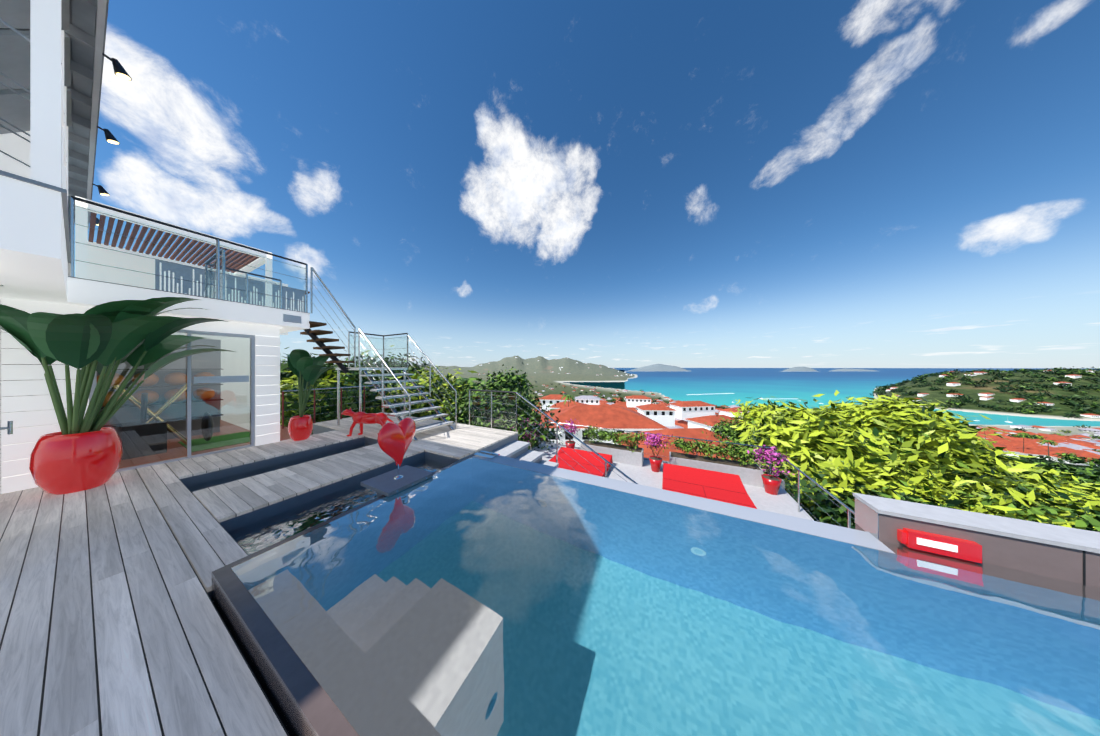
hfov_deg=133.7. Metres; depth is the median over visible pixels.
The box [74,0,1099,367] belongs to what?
sky
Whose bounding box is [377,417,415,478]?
heart
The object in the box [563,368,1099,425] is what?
sea
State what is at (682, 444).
hedge leaves
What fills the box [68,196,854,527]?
railings
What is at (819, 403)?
boats
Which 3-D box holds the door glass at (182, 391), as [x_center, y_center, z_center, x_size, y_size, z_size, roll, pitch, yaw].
[-6.205,0.459,4.013,0.060,2.100,1.400,0,0,26]
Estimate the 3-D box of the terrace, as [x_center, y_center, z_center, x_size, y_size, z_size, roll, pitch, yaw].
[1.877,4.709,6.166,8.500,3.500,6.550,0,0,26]
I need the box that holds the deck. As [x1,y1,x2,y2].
[0,412,517,735]
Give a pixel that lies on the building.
(52, 54)
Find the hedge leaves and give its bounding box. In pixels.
[486,414,797,494]
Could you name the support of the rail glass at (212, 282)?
on the deck
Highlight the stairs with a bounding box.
[300,321,558,466]
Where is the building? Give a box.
[0,0,311,493]
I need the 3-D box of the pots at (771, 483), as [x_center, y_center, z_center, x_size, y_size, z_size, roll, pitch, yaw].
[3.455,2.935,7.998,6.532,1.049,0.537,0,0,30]
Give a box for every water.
[187,443,447,554]
[231,457,1099,735]
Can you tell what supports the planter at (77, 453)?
on the deck
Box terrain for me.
[281,356,1099,471]
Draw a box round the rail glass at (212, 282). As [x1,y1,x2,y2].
[74,204,515,428]
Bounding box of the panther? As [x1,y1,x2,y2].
[341,408,393,436]
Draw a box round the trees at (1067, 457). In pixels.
[386,366,1099,478]
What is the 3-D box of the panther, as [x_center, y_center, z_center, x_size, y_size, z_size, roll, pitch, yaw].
[-4.022,1.246,5.369,1.454,0.626,0.234,0,0,-1]
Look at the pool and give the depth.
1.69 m
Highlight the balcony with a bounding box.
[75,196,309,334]
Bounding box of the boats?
[688,393,1011,422]
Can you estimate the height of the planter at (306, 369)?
1.919 m
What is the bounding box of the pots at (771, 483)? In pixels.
[565,431,782,494]
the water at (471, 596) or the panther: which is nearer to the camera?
the water at (471, 596)
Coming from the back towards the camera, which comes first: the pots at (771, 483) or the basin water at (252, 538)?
the pots at (771, 483)
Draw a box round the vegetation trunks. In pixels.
[286,366,1059,479]
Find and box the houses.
[479,357,1099,465]
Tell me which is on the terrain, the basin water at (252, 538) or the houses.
the houses
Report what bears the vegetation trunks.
on the terrain
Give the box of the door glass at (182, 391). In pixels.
[98,333,250,465]
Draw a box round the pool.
[212,455,1099,735]
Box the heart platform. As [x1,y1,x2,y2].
[361,465,432,496]
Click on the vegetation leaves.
(843, 452)
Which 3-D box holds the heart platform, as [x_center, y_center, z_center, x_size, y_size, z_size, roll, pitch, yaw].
[-1.922,1.752,2.979,0.571,0.715,0.560,0,0,26]
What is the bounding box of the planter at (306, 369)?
[283,349,338,440]
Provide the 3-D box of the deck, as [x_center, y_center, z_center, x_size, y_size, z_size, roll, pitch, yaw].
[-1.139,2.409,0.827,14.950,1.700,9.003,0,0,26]
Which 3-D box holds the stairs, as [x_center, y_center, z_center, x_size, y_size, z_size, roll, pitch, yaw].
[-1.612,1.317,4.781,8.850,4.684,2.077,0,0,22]
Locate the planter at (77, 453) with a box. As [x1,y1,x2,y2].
[0,297,234,494]
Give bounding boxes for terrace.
[531,440,813,520]
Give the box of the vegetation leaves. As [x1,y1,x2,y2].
[279,343,1099,531]

